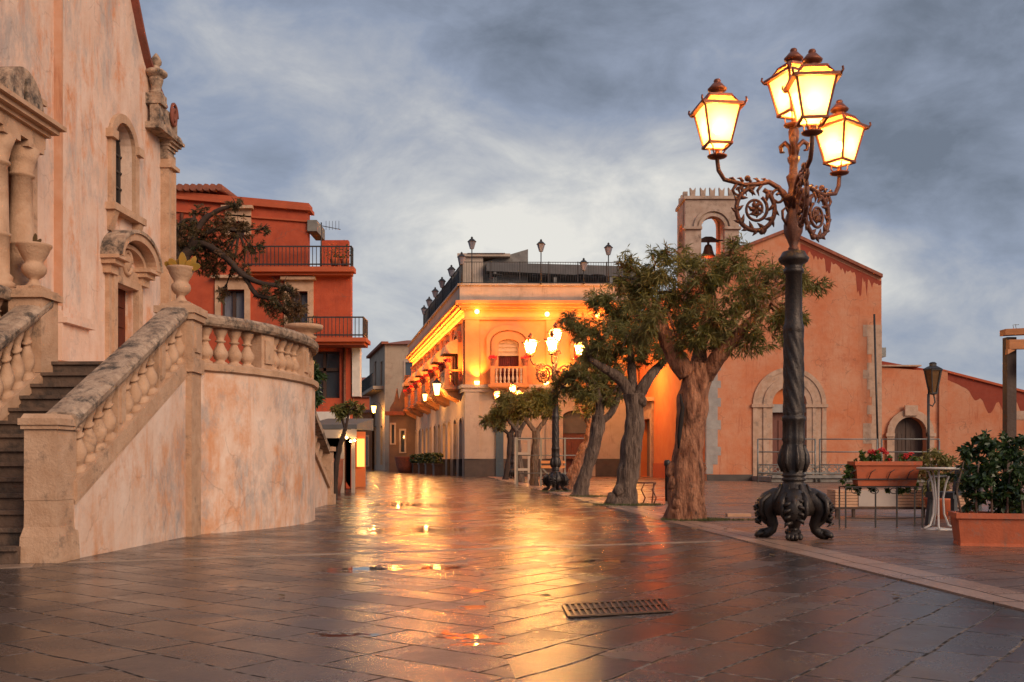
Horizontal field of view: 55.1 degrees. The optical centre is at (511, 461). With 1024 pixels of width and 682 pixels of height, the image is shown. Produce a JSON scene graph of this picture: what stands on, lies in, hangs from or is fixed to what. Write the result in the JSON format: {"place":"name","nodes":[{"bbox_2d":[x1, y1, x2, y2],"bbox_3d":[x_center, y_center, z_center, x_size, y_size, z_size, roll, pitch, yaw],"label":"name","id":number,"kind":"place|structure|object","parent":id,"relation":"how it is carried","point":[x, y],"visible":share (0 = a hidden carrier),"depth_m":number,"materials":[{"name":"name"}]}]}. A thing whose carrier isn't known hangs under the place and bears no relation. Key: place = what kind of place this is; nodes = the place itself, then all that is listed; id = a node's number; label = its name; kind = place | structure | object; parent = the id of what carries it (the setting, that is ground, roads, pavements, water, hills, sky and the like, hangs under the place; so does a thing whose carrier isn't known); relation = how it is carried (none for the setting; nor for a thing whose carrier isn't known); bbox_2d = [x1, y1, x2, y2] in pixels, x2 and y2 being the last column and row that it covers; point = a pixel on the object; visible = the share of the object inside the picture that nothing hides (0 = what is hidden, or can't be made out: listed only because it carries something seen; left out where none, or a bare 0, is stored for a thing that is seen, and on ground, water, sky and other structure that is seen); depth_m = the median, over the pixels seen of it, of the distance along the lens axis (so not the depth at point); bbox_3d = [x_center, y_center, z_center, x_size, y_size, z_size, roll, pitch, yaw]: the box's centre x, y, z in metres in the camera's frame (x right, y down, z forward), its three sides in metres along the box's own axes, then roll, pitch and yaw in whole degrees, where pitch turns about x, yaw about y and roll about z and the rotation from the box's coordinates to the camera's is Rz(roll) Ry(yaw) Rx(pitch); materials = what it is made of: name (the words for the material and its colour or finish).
{"place":"outdoors","nodes":[
{"label":"outdoors","id":0,"kind":"place"},
{"bbox_2d":[334,459,343,493],"bbox_3d":[-4.809,0.390,25.724,0.828,0.920,0.807,0,0,0],"label":"planter pot","id":1,"kind":"object","parent":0,"point":[340,477],"visible":0.16,"depth_m":25.60,"materials":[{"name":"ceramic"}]},
{"bbox_2d":[353,397,368,409],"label":"distant red roof house","id":2,"kind":"structure","parent":0,"point":[362,400],"depth_m":125.00,"materials":[{"name":"orange paint"}]},
{"bbox_2d":[0,470,1023,681],"bbox_3d":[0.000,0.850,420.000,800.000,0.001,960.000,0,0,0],"label":"street paving","id":3,"kind":"structure","parent":0,"point":[743,611],"depth_m":5.67,"materials":[{"name":"stone"}]},
{"bbox_2d":[0,563,34,568],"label":"paving band","id":4,"kind":"object","parent":3,"relation":"on","point":[2,566],"visible":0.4,"depth_m":7.97,"materials":[{"name":"stone"}]},
{"bbox_2d":[0,0,184,360],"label":"baroque church","id":5,"kind":"structure","parent":3,"relation":"on","point":[91,143],"depth_m":13.28,"materials":[{"name":"pink paint"}]},
{"bbox_2d":[118,288,124,347],"bbox_3d":[-5.822,-1.909,14.323,0.075,1.278,0.697,0,0,3],"label":"side door","id":6,"kind":"structure","parent":5,"relation":"in","point":[121,293],"depth_m":14.51,"materials":[{"name":"brown wood"}]},
{"bbox_2d":[105,114,146,230],"bbox_3d":[-5.710,-4.152,14.296,0.340,1.770,1.053,0,0,3],"label":"window","id":7,"kind":"structure","parent":5,"relation":"in","point":[114,208],"depth_m":14.33,"materials":[{"name":"stone"}]},
{"bbox_2d":[0,285,335,563],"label":"church staircase","id":8,"kind":"structure","parent":3,"relation":"on","point":[159,426],"depth_m":10.64,"materials":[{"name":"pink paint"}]},
{"bbox_2d":[15,241,52,290],"bbox_3d":[-5.301,-2.150,10.883,0.374,0.515,0.374,0,0,0],"label":"stone urn","id":9,"kind":"object","parent":8,"relation":"on","point":[34,255],"visible":0.94,"depth_m":10.79,"materials":[{"name":"stone"}]},
{"bbox_2d":[33,233,41,241],"bbox_3d":[-5.288,-2.445,10.883,0.139,0.164,0.031,0,0,0],"label":"plant","id":10,"kind":"object","parent":9,"relation":"in","point":[35,238],"visible":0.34,"depth_m":10.87,"materials":[{"name":"green plant"}]},
{"bbox_2d":[166,265,194,302],"bbox_3d":[-3.785,-2.005,11.225,0.316,0.435,0.316,0,0,0],"label":"stone urn","id":11,"kind":"object","parent":8,"relation":"on","point":[181,275],"visible":0.9,"depth_m":11.14,"materials":[{"name":"stone"}]},
{"bbox_2d":[164,252,199,270],"bbox_3d":[-3.765,-2.284,11.254,0.419,0.220,0.207,0,0,0],"label":"succulent plant","id":12,"kind":"object","parent":11,"relation":"in","point":[181,259],"visible":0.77,"depth_m":11.18,"materials":[{"name":"yellow plant"}]},
{"bbox_2d":[285,323,322,339],"bbox_3d":[-2.967,-1.840,14.000,0.540,0.200,0.532,0,0,0],"label":"stone bowl","id":13,"kind":"object","parent":8,"relation":"on","point":[309,329],"visible":0.66,"depth_m":13.82,"materials":[{"name":"stone"}]},
{"bbox_2d":[176,197,308,326],"bbox_3d":[-5.863,-2.386,21.040,3.158,6.573,1.359,0,0,5],"label":"courtyard tree","id":14,"kind":"object","parent":3,"relation":"on","point":[192,241],"visible":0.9,"depth_m":20.95,"materials":[{"name":"green plant"}]},
{"bbox_2d":[176,183,370,488],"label":"apartment building","id":15,"kind":"structure","parent":3,"relation":"on","point":[325,288],"depth_m":30.00,"materials":[{"name":"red paint"}]},
{"bbox_2d":[211,275,252,319],"bbox_3d":[-8.530,-4.958,30.020,1.230,1.411,0.480,0,0,0],"label":"window","id":16,"kind":"structure","parent":15,"relation":"in","point":[237,305],"depth_m":29.95,"materials":[{"name":"stone"}]},
{"bbox_2d":[221,205,253,234],"bbox_3d":[-8.361,-7.347,30.020,0.951,0.867,0.480,0,0,0],"label":"window","id":17,"kind":"structure","parent":15,"relation":"in","point":[246,209],"depth_m":29.93,"materials":[{"name":"stone"}]},
{"bbox_2d":[280,276,315,327],"bbox_3d":[-6.509,-4.827,30.020,1.048,1.568,0.480,0,0,0],"label":"window","id":18,"kind":"structure","parent":15,"relation":"in","point":[305,284],"depth_m":29.93,"materials":[{"name":"stone"}]},
{"bbox_2d":[313,352,339,397],"bbox_3d":[-5.752,-2.648,30.200,0.965,1.435,0.120,0,0,0],"label":"window","id":19,"kind":"structure","parent":15,"relation":"in","point":[329,362],"depth_m":30.23,"materials":[{"name":"grey wood"}]},
{"bbox_2d":[324,244,341,265],"bbox_3d":[-5.401,-6.238,29.787,0.653,0.659,0.516,0,0,0],"label":"potted plant","id":20,"kind":"object","parent":15,"relation":"on","point":[333,260],"visible":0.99,"depth_m":29.72,"materials":[{"name":"green plant"}]},
{"bbox_2d":[336,244,353,265],"bbox_3d":[-5.064,-6.312,29.800,0.606,0.807,0.496,0,0,0],"label":"potted plant","id":21,"kind":"object","parent":15,"relation":"on","point":[343,260],"visible":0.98,"depth_m":29.72,"materials":[{"name":"green plant"}]},
{"bbox_2d":[314,360,327,409],"bbox_3d":[-3.935,-0.617,19.499,0.499,2.938,0.460,0,0,38],"label":"laurel shrub","id":22,"kind":"object","parent":3,"relation":"on","point":[318,375],"visible":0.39,"depth_m":19.46,"materials":[{"name":"green plant"}]},
{"bbox_2d":[320,419,372,492],"bbox_3d":[-4.882,-0.223,28.036,1.389,2.146,3.328,0,0,0],"label":"cafe canopy","id":23,"kind":"object","parent":3,"relation":"on","point":[332,428],"visible":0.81,"depth_m":26.50,"materials":[{"name":"grey fabric"}]},
{"bbox_2d":[328,398,365,495],"bbox_3d":[-4.020,-0.335,24.053,0.933,2.478,0.656,0,0,0],"label":"cafe tree","id":24,"kind":"object","parent":3,"relation":"on","point":[353,407],"visible":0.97,"depth_m":23.96,"materials":[{"name":"green plant"}]},
{"bbox_2d":[353,410,373,469],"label":"pale house","id":25,"kind":"structure","parent":3,"relation":"on","point":[367,414],"depth_m":100.00,"materials":[{"name":"grey paint"}]},
{"bbox_2d":[366,435,368,466],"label":"window","id":26,"kind":"structure","parent":25,"relation":"in","point":[367,436],"depth_m":100.25,"materials":[{"name":"stone"}]},
{"bbox_2d":[362,340,411,469],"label":"beige house","id":27,"kind":"structure","parent":3,"relation":"on","point":[390,365],"depth_m":92.86,"materials":[{"name":"paint"}]},
{"bbox_2d":[371,401,382,412],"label":"wall lantern","id":28,"kind":"object","parent":27,"relation":"attached to","point":[373,406],"depth_m":92.79,"materials":[{"name":"white glass"}]},
{"bbox_2d":[404,361,411,374],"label":"window","id":29,"kind":"structure","parent":27,"relation":"in","point":[408,365],"depth_m":92.26,"materials":[{"name":"glass"}]},
{"bbox_2d":[68,540,722,562],"bbox_3d":[-0.750,0.863,9.335,6.345,0.034,0.100,0,0,-21],"label":"paving band","id":30,"kind":"object","parent":3,"relation":"on","point":[381,552],"visible":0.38,"depth_m":9.11,"materials":[{"name":"stone"}]},
{"bbox_2d":[385,375,415,471],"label":"old brown house","id":31,"kind":"structure","parent":3,"relation":"on","point":[402,426],"depth_m":80.00,"materials":[{"name":"paint"}]},
{"bbox_2d":[390,423,395,444],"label":"window","id":32,"kind":"structure","parent":31,"relation":"in","point":[392,425],"depth_m":79.92,"materials":[{"name":"stone"}]},
{"bbox_2d":[399,429,405,452],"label":"window","id":33,"kind":"structure","parent":31,"relation":"in","point":[402,432],"depth_m":79.92,"materials":[{"name":"glass"}]},
{"bbox_2d":[395,457,413,472],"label":"pot","id":34,"kind":"object","parent":3,"relation":"on","point":[403,464],"visible":0.78,"depth_m":73.36,"materials":[{"name":"ceramic"}]},
{"bbox_2d":[411,463,417,472],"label":"dark planter","id":35,"kind":"object","parent":3,"relation":"on","point":[414,467],"visible":0.64,"depth_m":72.26,"materials":[{"name":"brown wood"}]},
{"bbox_2d":[409,454,418,462],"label":"planter shrub","id":36,"kind":"object","parent":35,"relation":"in","point":[414,459],"visible":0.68,"depth_m":72.43,"materials":[{"name":"green plant"}]},
{"bbox_2d":[417,463,424,473],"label":"dark planter","id":37,"kind":"object","parent":3,"relation":"on","point":[421,468],"visible":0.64,"depth_m":67.97,"materials":[{"name":"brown wood"}]},
{"bbox_2d":[415,453,426,462],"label":"planter shrub","id":38,"kind":"object","parent":37,"relation":"in","point":[419,457],"visible":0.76,"depth_m":68.06,"materials":[{"name":"green plant"}]},
{"bbox_2d":[424,463,431,473],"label":"dark planter","id":39,"kind":"object","parent":3,"relation":"on","point":[428,468],"visible":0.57,"depth_m":63.94,"materials":[{"name":"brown wood"}]},
{"bbox_2d":[422,453,433,462],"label":"planter shrub","id":40,"kind":"object","parent":39,"relation":"in","point":[426,456],"visible":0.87,"depth_m":64.09,"materials":[{"name":"green plant"}]},
{"bbox_2d":[432,463,443,474],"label":"dark planter","id":41,"kind":"object","parent":3,"relation":"on","point":[437,468],"visible":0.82,"depth_m":59.73,"materials":[{"name":"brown wood"}]},
{"bbox_2d":[430,452,443,462],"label":"planter shrub","id":42,"kind":"object","parent":41,"relation":"in","point":[436,456],"visible":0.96,"depth_m":60.04,"materials":[{"name":"green plant"}]},
{"bbox_2d":[402,249,639,476],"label":"corner building","id":43,"kind":"structure","parent":3,"relation":"on","point":[468,338],"depth_m":54.37,"materials":[{"name":"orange paint"}]},
{"bbox_2d":[421,305,426,323],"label":"terrace lamp","id":44,"kind":"object","parent":43,"relation":"on","point":[423,309],"visible":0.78,"depth_m":71.51,"materials":[{"name":"black metal"}]},
{"bbox_2d":[422,389,428,400],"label":"wall lantern","id":45,"kind":"object","parent":43,"relation":"attached to","point":[424,393],"depth_m":62.82,"materials":[{"name":"white glass"}]},
{"bbox_2d":[426,297,432,317],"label":"terrace lamp","id":46,"kind":"object","parent":43,"relation":"on","point":[429,300],"visible":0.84,"depth_m":68.38,"materials":[{"name":"black metal"}]},
{"bbox_2d":[431,287,438,310],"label":"terrace lamp","id":47,"kind":"object","parent":43,"relation":"on","point":[434,291],"visible":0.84,"depth_m":65.09,"materials":[{"name":"black metal"}]},
{"bbox_2d":[438,277,445,301],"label":"terrace lamp","id":48,"kind":"object","parent":43,"relation":"on","point":[441,281],"visible":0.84,"depth_m":61.66,"materials":[{"name":"black metal"}]},
{"bbox_2d":[432,376,454,394],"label":"wall lantern","id":49,"kind":"object","parent":43,"relation":"attached to","point":[436,384],"depth_m":55.95,"materials":[{"name":"white glass"}]},
{"bbox_2d":[442,341,449,384],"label":"window","id":50,"kind":"structure","parent":43,"relation":"in","point":[445,342],"depth_m":60.70,"materials":[{"name":"orange paint"}]},
{"bbox_2d":[447,265,455,290],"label":"terrace lamp","id":51,"kind":"object","parent":43,"relation":"on","point":[451,270],"visible":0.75,"depth_m":57.51,"materials":[{"name":"black metal"}]},
{"bbox_2d":[452,331,461,384],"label":"window","id":52,"kind":"structure","parent":43,"relation":"in","point":[457,334],"depth_m":55.59,"materials":[{"name":"orange paint"}]},
{"bbox_2d":[457,252,465,283],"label":"terrace lamp","id":53,"kind":"object","parent":43,"relation":"on","point":[461,257],"visible":1,"depth_m":53.59,"materials":[{"name":"black metal"}]},
{"bbox_2d":[467,237,475,282],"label":"terrace lamp","id":54,"kind":"object","parent":43,"relation":"on","point":[471,242],"visible":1,"depth_m":53.94,"materials":[{"name":"black metal"}]},
{"bbox_2d":[495,428,502,476],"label":"blue door","id":55,"kind":"structure","parent":43,"relation":"in","point":[499,436],"depth_m":54.17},
{"bbox_2d":[487,325,530,384],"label":"window","id":56,"kind":"structure","parent":43,"relation":"in","point":[508,352],"depth_m":54.22,"materials":[{"name":"orange paint"}]},
{"bbox_2d":[536,239,545,283],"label":"terrace lamp","id":57,"kind":"object","parent":43,"relation":"on","point":[540,244],"visible":1,"depth_m":53.84,"materials":[{"name":"black metal"}]},
{"bbox_2d":[551,274,566,281],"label":"terrace table","id":58,"kind":"object","parent":43,"relation":"on","point":[558,275],"visible":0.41,"depth_m":55.48,"materials":[{"name":"black paint"}]},
{"bbox_2d":[574,274,589,283],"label":"terrace table","id":59,"kind":"object","parent":43,"relation":"on","point":[581,275],"visible":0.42,"depth_m":55.57,"materials":[{"name":"black paint"}]},
{"bbox_2d":[579,258,587,283],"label":"terrace lamp","id":60,"kind":"object","parent":43,"relation":"on","point":[583,263],"visible":1,"depth_m":53.80,"materials":[{"name":"black metal"}]},
{"bbox_2d":[570,325,614,384],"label":"window","id":61,"kind":"structure","parent":43,"relation":"in","point":[571,347],"depth_m":54.18,"materials":[{"name":"orange paint"}]},
{"bbox_2d":[590,274,604,283],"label":"terrace table","id":62,"kind":"object","parent":43,"relation":"on","point":[596,275],"visible":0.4,"depth_m":55.57,"materials":[{"name":"black paint"}]},
{"bbox_2d":[604,242,612,283],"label":"terrace lamp","id":63,"kind":"object","parent":43,"relation":"on","point":[608,248],"visible":0.9,"depth_m":53.85,"materials":[{"name":"black metal"}]},
{"bbox_2d":[542,354,627,495],"bbox_3d":[1.837,-0.983,23.898,2.254,3.875,1.319,0,0,0],"label":"leaning tree","id":64,"kind":"object","parent":3,"relation":"on","point":[596,388],"visible":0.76,"depth_m":23.78,"materials":[{"name":"green plant"}]},
{"bbox_2d":[562,598,672,617],"bbox_3d":[0.612,0.841,5.646,0.803,0.010,0.443,0,0,-20],"label":"drain grate","id":65,"kind":"object","parent":3,"relation":"on","point":[604,608],"visible":1,"depth_m":5.62,"materials":[{"name":"grey metal"}]},
{"bbox_2d":[604,231,836,519],"bbox_3d":[2.996,-1.228,14.128,3.314,4.255,1.876,0,0,14],"label":"gnarled tree","id":66,"kind":"object","parent":3,"relation":"on","point":[686,468],"visible":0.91,"depth_m":14.01,"materials":[{"name":"green plant"}]},
{"bbox_2d":[139,0,1023,389],"label":"sky","id":67,"kind":"structure","parent":0,"point":[421,129],"materials":[{"name":"grey"}]},
{"bbox_2d":[499,477,1023,592],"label":"terrace paving","id":68,"kind":"structure","parent":0,"point":[906,541],"depth_m":11.47,"materials":[{"name":"grey stone"}]},
{"bbox_2d":[493,381,523,477],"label":"street lamp","id":69,"kind":"object","parent":68,"relation":"on","point":[512,386],"visible":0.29,"depth_m":48.89,"materials":[{"name":"metal"}]},
{"bbox_2d":[515,437,529,483],"bbox_3d":[0.386,-0.025,36.995,0.580,1.750,0.590,0,0,0],"label":"tree guard","id":70,"kind":"object","parent":68,"relation":"on","point":[524,469],"visible":0.77,"depth_m":36.71,"materials":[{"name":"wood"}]},
{"bbox_2d":[516,438,589,486],"bbox_3d":[1.377,0.025,32.970,2.470,1.650,0.120,0,0,0],"label":"timber barrier","id":71,"kind":"object","parent":68,"relation":"on","point":[548,466],"visible":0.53,"depth_m":32.97,"materials":[{"name":"wood"}]},
{"bbox_2d":[559,393,611,488],"bbox_3d":[2.288,-0.685,30.116,1.765,3.343,1.132,0,0,17],"label":"leaning tree","id":72,"kind":"object","parent":68,"relation":"on","point":[587,411],"visible":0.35,"depth_m":29.88,"materials":[{"name":"brown plant"}]},
{"bbox_2d":[637,482,656,503],"bbox_3d":[2.621,0.637,19.725,0.548,0.438,0.278,0,0,0],"label":"iron stool","id":73,"kind":"object","parent":68,"relation":"on","point":[654,483],"visible":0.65,"depth_m":19.59,"materials":[{"name":"black metal"}]},
{"bbox_2d":[541,489,754,520],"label":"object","id":74,"kind":"structure","parent":68,"relation":"on","point":[680,519],"depth_m":18.54,"materials":[{"name":"grey stone"}]},
{"bbox_2d":[664,460,670,500],"bbox_3d":[3.324,0.410,21.000,0.140,0.880,0.140,0,0,0],"label":"bollard","id":75,"kind":"object","parent":68,"relation":"on","point":[666,462],"visible":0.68,"depth_m":20.96,"materials":[{"name":"black metal"}]},
{"bbox_2d":[725,513,750,516],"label":"stone block","id":76,"kind":"structure","parent":68,"relation":"on","point":[738,514],"depth_m":14.98,"materials":[{"name":"brown stone"}]},
{"bbox_2d":[490,477,1023,610],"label":"kerb strip","id":77,"kind":"object","parent":68,"relation":"on","point":[1012,599],"visible":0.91,"depth_m":7.97,"materials":[{"name":"stone"}]},
{"bbox_2d":[478,404,522,479],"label":"street tree","id":78,"kind":"object","parent":77,"relation":"on","point":[500,427],"visible":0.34,"depth_m":44.90,"materials":[{"name":"green plant"}]},
{"bbox_2d":[483,389,528,482],"bbox_3d":[-0.150,-0.999,38.965,2.027,3.823,1.425,0,0,0],"label":"street tree","id":79,"kind":"object","parent":77,"relation":"on","point":[496,415],"visible":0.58,"depth_m":38.90,"materials":[{"name":"green plant"}]},
{"bbox_2d":[503,385,563,485],"bbox_3d":[0.745,-0.911,34.055,2.212,3.623,1.350,0,0,0],"label":"street tree","id":80,"kind":"object","parent":77,"relation":"on","point":[533,403],"visible":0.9,"depth_m":33.90,"materials":[{"name":"green plant"}]},
{"bbox_2d":[521,323,581,490],"bbox_3d":[1.377,-1.560,27.802,2.015,4.826,1.202,0,0,-35],"label":"street lamp","id":81,"kind":"object","parent":77,"relation":"on","point":[555,477],"visible":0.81,"depth_m":27.88,"materials":[{"name":"metal"}]},
{"bbox_2d":[555,267,676,504],"bbox_3d":[2.111,-1.470,19.286,2.558,4.891,1.695,0,0,0],"label":"gnarled tree","id":82,"kind":"object","parent":77,"relation":"on","point":[624,491],"visible":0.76,"depth_m":19.16,"materials":[{"name":"green plant"}]},
{"bbox_2d":[688,48,871,540],"bbox_3d":[3.187,-1.836,10.481,2.282,5.379,1.662,0,0,-22],"label":"street lamp","id":83,"kind":"object","parent":68,"relation":"on","point":[801,89],"visible":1,"depth_m":10.65,"materials":[{"name":"metal"}]},
{"bbox_2d":[839,469,922,526],"bbox_3d":[4.751,0.476,12.634,0.997,0.748,0.293,0,0,0],"label":"flower stand","id":84,"kind":"object","parent":68,"relation":"on","point":[896,493],"visible":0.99,"depth_m":12.53,"materials":[{"name":"black paint"}]},
{"bbox_2d":[847,461,921,485],"bbox_3d":[4.800,0.157,12.652,0.857,0.315,0.300,0,0,0],"label":"flower trough","id":85,"kind":"object","parent":84,"relation":"on","point":[883,470],"visible":0.98,"depth_m":12.54,"materials":[{"name":"orange ceramic"}]},
{"bbox_2d":[838,447,919,495],"bbox_3d":[4.747,0.136,12.668,1.093,0.644,0.278,0,0,0],"label":"geranium","id":86,"kind":"object","parent":85,"relation":"in","point":[876,455],"visible":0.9,"depth_m":12.64,"materials":[{"name":"green plant"}]},
{"bbox_2d":[827,489,972,516],"bbox_3d":[5.918,0.640,15.011,2.093,0.419,0.440,0,0,0],"label":"plank box","id":87,"kind":"object","parent":68,"relation":"on","point":[865,499],"visible":0.59,"depth_m":14.81,"materials":[{"name":"brown wood"}]},
{"bbox_2d":[882,361,938,474],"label":"church annex","id":88,"kind":"object","parent":68,"relation":"on","point":[904,400],"visible":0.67,"depth_m":43.10,"materials":[{"name":"orange paint"}]},
{"bbox_2d":[895,417,922,460],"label":"arched door","id":89,"kind":"structure","parent":88,"relation":"in","point":[907,428],"depth_m":43.44,"materials":[{"name":"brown wood"}]},
{"bbox_2d":[923,362,942,488],"bbox_3d":[10.294,-0.791,24.000,0.500,3.283,0.433,0,0,0],"label":"lantern post","id":90,"kind":"object","parent":68,"relation":"on","point":[932,372],"visible":0.9,"depth_m":23.95,"materials":[{"name":"metal"}]},
{"bbox_2d":[923,497,950,518],"bbox_3d":[6.304,0.690,14.500,0.420,0.320,0.409,0,0,0],"label":"plant pot","id":91,"kind":"object","parent":68,"relation":"on","point":[947,505],"visible":0.34,"depth_m":14.35,"materials":[{"name":"orange ceramic"}]},
{"bbox_2d":[918,447,959,494],"bbox_3d":[6.340,0.187,14.485,0.859,0.826,0.508,0,0,0],"label":"green shrub","id":92,"kind":"object","parent":91,"relation":"in","point":[940,459],"visible":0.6,"depth_m":14.47,"materials":[{"name":"green plant"}]},
{"bbox_2d":[916,467,958,529],"bbox_3d":[5.315,0.462,12.200,0.540,0.776,0.540,0,0,0],"label":"round table","id":93,"kind":"object","parent":68,"relation":"on","point":[935,510],"visible":0.89,"depth_m":12.15,"materials":[{"name":"beige metal"}]},
{"bbox_2d":[925,465,982,524],"bbox_3d":[5.834,0.450,12.909,0.550,0.800,0.559,0,0,-20],"label":"cafe chair","id":94,"kind":"object","parent":68,"relation":"on","point":[951,495],"visible":0.34,"depth_m":13.00,"materials":[{"name":"grey plastic"}]},
{"bbox_2d":[939,369,1023,480],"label":"sloping wall","id":95,"kind":"structure","parent":68,"relation":"on","point":[970,407],"depth_m":42.92,"materials":[{"name":"orange paint"}]},
{"bbox_2d":[948,511,1023,546],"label":"terracotta planter","id":96,"kind":"object","parent":68,"relation":"on","point":[984,528],"visible":0.98,"depth_m":9.72,"materials":[{"name":"orange ceramic"}]},
{"bbox_2d":[946,429,1023,513],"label":"laurel bush","id":97,"kind":"object","parent":96,"relation":"in","point":[1008,487],"visible":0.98,"depth_m":9.95,"materials":[{"name":"green plant"}]},
{"bbox_2d":[1000,324,1023,504],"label":"pergola","id":98,"kind":"object","parent":68,"relation":"on","point":[1012,346],"visible":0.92,"depth_m":11.54,"materials":[{"name":"brown wood"}]},
{"bbox_2d":[638,187,885,480],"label":"orange church","id":99,"kind":"structure","parent":0,"point":[745,400],"depth_m":42.50,"materials":[{"name":"paint"}]},
{"bbox_2d":[639,397,654,476],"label":"side doorway","id":100,"kind":"structure","parent":99,"relation":"in","point":[648,409],"depth_m":51.67,"materials":[{"name":"stone"}]},
{"bbox_2d":[752,475,992,481],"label":"church platform","id":101,"kind":"structure","parent":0,"point":[810,478],"depth_m":39.20,"materials":[{"name":"stone"}]},
{"bbox_2d":[757,439,939,481],"bbox_3d":[13.425,-0.040,39.150,7.312,1.739,0.080,0,0,0],"label":"church railing","id":102,"kind":"object","parent":101,"relation":"on","point":[815,471],"visible":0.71,"depth_m":39.13,"materials":[{"name":"metal"}]},
{"bbox_2d":[873,314,878,447],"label":"thin mast","id":103,"kind":"object","parent":101,"relation":"on","point":[875,362],"visible":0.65,"depth_m":42.11,"materials":[{"name":"metal"}]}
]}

